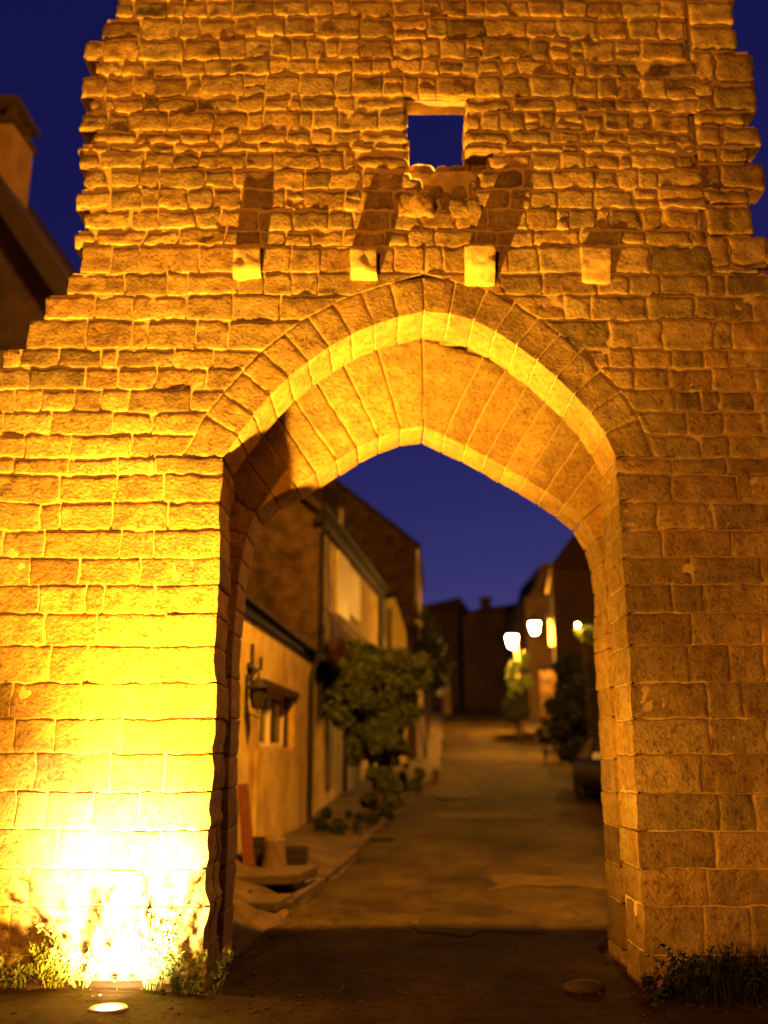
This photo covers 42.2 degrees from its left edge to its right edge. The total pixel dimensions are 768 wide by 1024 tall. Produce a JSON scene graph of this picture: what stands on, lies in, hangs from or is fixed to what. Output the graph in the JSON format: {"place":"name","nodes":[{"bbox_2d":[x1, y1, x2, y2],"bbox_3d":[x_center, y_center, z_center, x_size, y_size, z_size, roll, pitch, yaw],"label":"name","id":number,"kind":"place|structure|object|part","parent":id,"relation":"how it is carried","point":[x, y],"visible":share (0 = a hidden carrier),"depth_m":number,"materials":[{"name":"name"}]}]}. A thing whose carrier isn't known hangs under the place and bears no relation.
{"place":"outdoors","nodes":[
{"label":"outdoors","id":0,"kind":"place"},
{"bbox_2d":[0,707,766,1002],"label":"ground","id":1,"kind":"structure","parent":0,"point":[326,850],"depth_m":14.47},
{"bbox_2d":[0,946,49,988],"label":"weed","id":2,"kind":"object","parent":1,"relation":"on","point":[19,970],"visible":0.99,"depth_m":6.93,"materials":[{"name":"green plant"}]},
{"bbox_2d":[0,94,77,350],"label":"neighbouring house","id":3,"kind":"structure","parent":1,"relation":"on","point":[37,268],"depth_m":16.66,"materials":[{"name":"brick"}]},
{"bbox_2d":[29,941,85,987],"bbox_3d":[-2.292,3.169,6.982,0.404,0.316,0.145,0,-14,0],"label":"weed","id":4,"kind":"object","parent":1,"relation":"on","point":[55,978],"visible":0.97,"depth_m":6.96,"materials":[{"name":"green plant"}]},
{"bbox_2d":[29,914,121,987],"bbox_3d":[-2.182,3.073,6.969,0.685,0.491,0.188,0,-14,0],"label":"weed","id":5,"kind":"object","parent":1,"relation":"on","point":[88,973],"visible":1,"depth_m":6.98,"materials":[{"name":"green plant"}]},
{"bbox_2d":[88,1002,128,1013],"bbox_3d":[-1.753,3.183,6.326,0.250,0.080,0.250,0,-14,0],"label":"ground uplight","id":6,"kind":"object","parent":1,"relation":"on","point":[111,1008],"visible":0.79,"depth_m":6.30,"materials":[{"name":"glass"}]},
{"bbox_2d":[128,898,191,990],"bbox_3d":[-1.592,3.046,6.995,0.482,0.636,0.142,0,-14,0],"label":"weed","id":7,"kind":"object","parent":1,"relation":"on","point":[151,953],"visible":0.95,"depth_m":6.98,"materials":[{"name":"green plant"}]},
{"bbox_2d":[253,836,272,863],"bbox_3d":[-1.532,4.162,12.263,0.295,0.294,0.295,0,-14,0],"label":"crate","id":8,"kind":"object","parent":1,"relation":"on","point":[258,842],"visible":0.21,"depth_m":12.13,"materials":[{"name":"brown wood"}]},
{"bbox_2d":[246,893,292,912],"bbox_3d":[-1.452,4.162,10.590,0.979,0.110,0.629,2,-14,-7],"label":"stone step","id":9,"kind":"object","parent":1,"relation":"on","point":[272,903],"visible":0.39,"depth_m":10.41,"materials":[{"name":"grey stone"}]},
{"bbox_2d":[262,837,286,868],"bbox_3d":[-1.317,4.148,11.958,0.350,0.470,0.345,0,-14,0],"label":"log","id":10,"kind":"object","parent":1,"relation":"on","point":[274,853],"visible":0.75,"depth_m":11.87,"materials":[{"name":"brown wood"}]},
{"bbox_2d":[235,865,317,885],"bbox_3d":[-1.352,4.244,11.626,1.096,0.120,1.192,0,-14,0],"label":"stone step","id":11,"kind":"object","parent":1,"relation":"on","point":[289,875],"visible":0.54,"depth_m":11.30,"materials":[{"name":"grey stone"}]},
{"bbox_2d":[237,783,254,865],"bbox_3d":[-1.681,3.803,12.123,0.254,0.972,0.198,0,-14,0],"label":"plank","id":12,"kind":"object","parent":11,"relation":"on","point":[245,825],"visible":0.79,"depth_m":12.08,"materials":[{"name":"red paint"}]},
{"bbox_2d":[236,594,320,853],"bbox_3d":[-3.243,2.614,15.242,3.647,5.841,10.465,-1,-14,4],"label":"plastered annex","id":13,"kind":"object","parent":1,"relation":"on","point":[276,756],"visible":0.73,"depth_m":15.37,"materials":[{"name":"paint"}]},
{"bbox_2d":[244,668,268,718],"bbox_3d":[-1.650,2.356,12.932,0.303,0.663,0.277,6,-15,-22],"label":"wall lantern","id":14,"kind":"object","parent":13,"relation":"attached to","point":[257,687],"depth_m":12.88,"materials":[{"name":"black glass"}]},
{"bbox_2d":[260,691,283,746],"bbox_3d":[-1.808,3.198,15.354,0.100,0.835,2.789,-1,-14,4],"label":"window","id":15,"kind":"structure","parent":13,"relation":"in","point":[271,717],"depth_m":15.79,"materials":[{"name":"white paint"}]},
{"bbox_2d":[286,846,308,864],"bbox_3d":[-1.174,4.455,12.912,0.375,0.194,0.375,0,-14,0],"label":"crate","id":16,"kind":"object","parent":1,"relation":"on","point":[297,855],"visible":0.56,"depth_m":12.74,"materials":[{"name":"brown wood"}]},
{"bbox_2d":[245,494,388,810],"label":"eaved house","id":17,"kind":"structure","parent":1,"relation":"on","point":[311,568],"depth_m":21.00,"materials":[{"name":"brick"}]},
{"bbox_2d":[325,713,332,789],"bbox_3d":[-1.177,5.099,21.410,0.047,1.658,0.523,-2,-14,7],"label":"door","id":18,"kind":"structure","parent":17,"relation":"in","point":[329,728],"depth_m":21.27,"materials":[{"name":"brown wood"}]},
{"bbox_2d":[328,612,367,673],"bbox_3d":[-0.667,3.315,22.724,0.115,1.206,6.430,-2,-14,7],"label":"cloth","id":19,"kind":"object","parent":17,"relation":"hanging from","point":[338,634],"visible":0.35,"depth_m":20.16,"materials":[{"name":"red fabric"}]},
{"bbox_2d":[352,758,357,786],"bbox_3d":[-0.747,6.182,24.729,0.047,1.823,1.224,-2,-14,7],"label":"door","id":20,"kind":"structure","parent":17,"relation":"in","point":[354,770],"depth_m":24.62,"materials":[{"name":"brown wood"}]},
{"bbox_2d":[312,806,364,834],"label":"plant","id":21,"kind":"object","parent":1,"relation":"on","point":[338,825],"visible":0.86,"depth_m":16.51,"materials":[{"name":"green plant"}]},
{"bbox_2d":[311,478,424,759],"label":"gabled house","id":22,"kind":"structure","parent":1,"relation":"on","point":[391,551],"depth_m":33.18,"materials":[{"name":"brick"}]},
{"bbox_2d":[323,489,338,505],"bbox_3d":[-1.802,-0.472,33.747,0.537,0.613,0.050,0,-14,0],"label":"window","id":23,"kind":"structure","parent":22,"relation":"in","point":[330,496],"depth_m":33.73,"materials":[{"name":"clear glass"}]},
{"bbox_2d":[353,791,394,825],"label":"plant","id":24,"kind":"object","parent":1,"relation":"on","point":[370,800],"visible":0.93,"depth_m":18.42,"materials":[{"name":"green plant"}]},
{"bbox_2d":[342,717,411,806],"bbox_3d":[-0.131,5.166,20.739,1.456,2.050,1.144,-6,-15,23],"label":"shrub","id":25,"kind":"object","parent":1,"relation":"on","point":[387,748],"visible":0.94,"depth_m":20.58,"materials":[{"name":"green plant"}]},
{"bbox_2d":[323,638,435,800],"bbox_3d":[-0.245,4.404,21.017,2.735,3.589,2.319,0,-14,0],"label":"climbing shrub","id":26,"kind":"object","parent":1,"relation":"on","point":[372,683],"visible":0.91,"depth_m":20.61,"materials":[{"name":"green plant"}]},
{"bbox_2d":[0,0,767,991],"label":"stone gate tower","id":27,"kind":"structure","parent":1,"relation":"on","point":[298,278],"depth_m":8.45,"materials":[{"name":"stone"}]},
{"bbox_2d":[375,762,405,808],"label":"plant","id":28,"kind":"object","parent":1,"relation":"on","point":[393,798],"visible":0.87,"depth_m":20.56,"materials":[{"name":"green plant"}]},
{"bbox_2d":[385,591,409,762],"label":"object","id":29,"kind":"object","parent":1,"relation":"on","point":[395,631],"visible":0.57,"depth_m":31.60,"materials":[{"name":"paint"}]},
{"bbox_2d":[388,608,390,652],"bbox_3d":[0.177,3.801,31.577,0.116,1.522,0.037,0,-14,0],"label":"door","id":30,"kind":"structure","parent":29,"relation":"in","point":[389,609],"depth_m":31.57,"materials":[{"name":"brown wood"}]},
{"bbox_2d":[398,762,425,791],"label":"plant","id":31,"kind":"object","parent":1,"relation":"on","point":[420,776],"visible":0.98,"depth_m":24.51,"materials":[{"name":"green plant"}]},
{"bbox_2d":[410,603,454,758],"bbox_3d":[1.164,5.453,32.522,1.993,5.103,1.942,12,-18,-41],"label":"dark tree","id":32,"kind":"object","parent":1,"relation":"on","point":[430,644],"visible":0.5,"depth_m":32.47,"materials":[{"name":"green plant"}]},
{"bbox_2d":[433,769,438,782],"bbox_3d":[1.367,7.017,26.080,0.179,0.569,0.179,0,-14,0],"label":"post","id":33,"kind":"object","parent":1,"relation":"on","point":[435,775],"visible":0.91,"depth_m":26.04,"materials":[{"name":"brown wood"}]},
{"bbox_2d":[422,597,469,708],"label":"dark house","id":34,"kind":"structure","parent":1,"relation":"on","point":[447,614],"depth_m":69.84,"materials":[{"name":"brown wood"}]},
{"bbox_2d":[437,675,450,695],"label":"window","id":35,"kind":"structure","parent":34,"relation":"in","point":[447,688],"depth_m":69.07,"materials":[{"name":"brown wood"}]},
{"bbox_2d":[441,638,449,657],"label":"window","id":36,"kind":"structure","parent":34,"relation":"in","point":[446,640],"depth_m":69.71,"materials":[{"name":"brown glass"}]},
{"bbox_2d":[459,597,516,708],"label":"dark house","id":37,"kind":"structure","parent":1,"relation":"on","point":[483,660],"depth_m":65.70,"materials":[{"name":"brown wood"}]},
{"bbox_2d":[494,627,506,648],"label":"window","id":38,"kind":"structure","parent":37,"relation":"in","point":[500,641],"depth_m":65.87,"materials":[{"name":"brown glass"}]},
{"bbox_2d":[495,667,508,688],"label":"window","id":39,"kind":"structure","parent":37,"relation":"in","point":[501,682],"depth_m":65.26,"materials":[{"name":"brown glass"}]},
{"bbox_2d":[501,690,531,737],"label":"round bush","id":40,"kind":"object","parent":1,"relation":"on","point":[517,711],"visible":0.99,"depth_m":40.04,"materials":[{"name":"green plant"}]},
{"bbox_2d":[506,651,532,734],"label":"tree","id":41,"kind":"object","parent":1,"relation":"on","point":[513,679],"visible":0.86,"depth_m":41.93,"materials":[{"name":"green plant"}]},
{"bbox_2d":[506,562,553,719],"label":"dark house","id":42,"kind":"structure","parent":1,"relation":"on","point":[532,597],"depth_m":50.26,"materials":[{"name":"brown wood"}]},
{"bbox_2d":[537,611,550,639],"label":"window","id":43,"kind":"structure","parent":42,"relation":"in","point":[543,634],"depth_m":50.06,"materials":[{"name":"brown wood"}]},
{"bbox_2d":[538,663,552,692],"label":"window","id":44,"kind":"structure","parent":42,"relation":"in","point":[542,666],"depth_m":49.56,"materials":[{"name":"brown wood"}]},
{"bbox_2d":[535,717,552,762],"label":"round bush","id":45,"kind":"object","parent":1,"relation":"on","point":[546,740],"visible":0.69,"depth_m":31.68,"materials":[{"name":"green plant"}]},
{"bbox_2d":[539,534,596,760],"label":"steep roofed house","id":46,"kind":"structure","parent":1,"relation":"on","point":[569,576],"depth_m":33.29,"materials":[{"name":"tile"}]},
{"bbox_2d":[527,608,552,633],"bbox_3d":[5.375,3.746,34.288,0.912,0.903,0.504,0,-14,0],"label":"street lantern","id":47,"kind":"object","parent":46,"relation":"attached to","point":[533,621],"visible":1,"depth_m":34.18,"materials":[{"name":"white glass"}]},
{"bbox_2d":[543,650,599,766],"bbox_3d":[5.186,5.407,26.364,1.868,3.592,1.896,6,-15,-23],"label":"hedge bush","id":48,"kind":"object","parent":1,"relation":"on","point":[571,731],"visible":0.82,"depth_m":26.17,"materials":[{"name":"green plant"}]},
{"bbox_2d":[574,625,598,734],"bbox_3d":[5.162,4.898,25.030,0.586,4.164,0.557,10,-17,-35],"label":"lit tree","id":49,"kind":"object","parent":1,"relation":"on","point":[587,631],"visible":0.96,"depth_m":25.24,"materials":[{"name":"green plant"}]},
{"bbox_2d":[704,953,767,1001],"bbox_3d":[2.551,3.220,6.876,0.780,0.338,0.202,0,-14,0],"label":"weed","id":50,"kind":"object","parent":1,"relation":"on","point":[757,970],"visible":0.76,"depth_m":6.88,"materials":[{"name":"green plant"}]},
{"bbox_2d":[0,708,767,1023],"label":"lane","id":51,"kind":"structure","parent":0,"point":[371,904],"depth_m":9.03,"materials":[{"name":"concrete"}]},
{"bbox_2d":[161,949,214,994],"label":"weed","id":52,"kind":"object","parent":51,"relation":"on","point":[175,980],"visible":0.96,"depth_m":6.97,"materials":[{"name":"green plant"}]},
{"bbox_2d":[212,947,233,993],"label":"weed","id":53,"kind":"object","parent":51,"relation":"on","point":[218,978],"visible":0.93,"depth_m":7.14,"materials":[{"name":"green plant"}]},
{"bbox_2d":[284,766,437,909],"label":"kerb","id":54,"kind":"structure","parent":51,"relation":"on","point":[339,865],"depth_m":13.64,"materials":[{"name":"grey stone"}]},
{"bbox_2d":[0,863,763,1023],"bbox_3d":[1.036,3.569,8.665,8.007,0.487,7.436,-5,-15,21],"label":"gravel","id":55,"kind":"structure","parent":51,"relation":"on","point":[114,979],"depth_m":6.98,"materials":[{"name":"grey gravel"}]},
{"bbox_2d":[361,830,411,849],"bbox_3d":[-0.213,5.456,16.604,1.372,0.136,2.445,0,-14,0],"label":"road patch","id":56,"kind":"object","parent":51,"relation":"on","point":[401,838],"visible":0.48,"depth_m":16.34,"materials":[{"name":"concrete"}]},
{"bbox_2d":[357,835,393,839],"bbox_3d":[-0.134,5.471,16.730,0.610,0.034,0.560,0,-14,0],"label":"drain grate","id":57,"kind":"object","parent":56,"relation":"on","point":[384,838],"visible":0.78,"depth_m":16.52,"materials":[{"name":"black metal"}]},
{"bbox_2d":[442,692,451,714],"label":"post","id":58,"kind":"object","parent":51,"relation":"on","point":[446,703],"visible":0.97,"depth_m":53.90,"materials":[{"name":"brown wood"}]},
{"bbox_2d":[421,775,481,796],"bbox_3d":[1.543,6.995,25.556,1.454,0.397,5.309,0,-14,0],"label":"road patch","id":59,"kind":"object","parent":51,"relation":"on","point":[453,785],"visible":0.78,"depth_m":25.00,"materials":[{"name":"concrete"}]},
{"bbox_2d":[409,912,548,935],"bbox_3d":[0.905,4.025,9.733,1.335,0.032,1.270,0,-14,0],"label":"road patch","id":60,"kind":"object","parent":51,"relation":"on","point":[457,924],"visible":1,"depth_m":9.73,"materials":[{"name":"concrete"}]},
{"bbox_2d":[428,812,534,818],"bbox_3d":[1.944,6.056,19.868,2.101,0.084,1.102,0,-14,0],"label":"road patch","id":61,"kind":"object","parent":51,"relation":"on","point":[466,815],"visible":1,"depth_m":19.90,"materials":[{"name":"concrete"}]},
{"bbox_2d":[516,640,520,731],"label":"lamp post","id":62,"kind":"object","parent":51,"relation":"on","point":[517,652],"visible":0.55,"depth_m":42.79,"materials":[{"name":"black metal"}]},
{"bbox_2d":[504,622,518,646],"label":"street lantern","id":63,"kind":"object","parent":62,"relation":"attached to","point":[511,635],"visible":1,"depth_m":42.80,"materials":[{"name":"white glass"}]},
{"bbox_2d":[480,874,606,890],"bbox_3d":[1.948,4.592,12.360,1.511,0.041,1.422,0,-14,0],"label":"road patch","id":64,"kind":"object","parent":51,"relation":"on","point":[506,880],"visible":0.98,"depth_m":12.42,"materials":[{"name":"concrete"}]},
{"bbox_2d":[563,979,604,993],"bbox_3d":[1.436,3.412,7.143,0.306,0.104,0.201,0,-14,0],"label":"stone","id":65,"kind":"object","parent":51,"relation":"on","point":[588,986],"visible":0.77,"depth_m":7.08,"materials":[{"name":"brown stone"}]},
{"bbox_2d":[572,734,602,797],"bbox_3d":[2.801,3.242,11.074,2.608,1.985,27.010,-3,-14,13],"label":"parked car","id":66,"kind":"object","parent":51,"relation":"on","point":[586,767],"visible":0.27,"depth_m":22.52,"materials":[{"name":"paint"}]},
{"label":"windows","id":67,"kind":"part","parent":66,"relation":"part of","materials":[{"name":"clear glass"}]},
{"bbox_2d":[641,955,699,1001],"bbox_3d":[1.991,3.239,6.865,0.445,0.324,0.220,0,-14,0],"label":"weed","id":68,"kind":"object","parent":51,"relation":"on","point":[671,985],"visible":0.97,"depth_m":6.86,"materials":[{"name":"green plant"}]},
{"bbox_2d":[652,942,733,1000],"bbox_3d":[2.153,3.201,6.897,0.592,0.412,0.192,0,-14,0],"label":"weed","id":69,"kind":"object","parent":51,"relation":"on","point":[696,972],"visible":0.86,"depth_m":6.91,"materials":[{"name":"green plant"}]},
{"bbox_2d":[658,941,767,1017],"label":"grass","id":70,"kind":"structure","parent":51,"relation":"on","point":[722,994],"depth_m":6.87,"materials":[{"name":"green plant"}]},
{"bbox_2d":[0,0,767,610],"label":"sky","id":71,"kind":"structure","parent":0,"point":[478,537],"materials":[{"name":"blue"}]}
]}

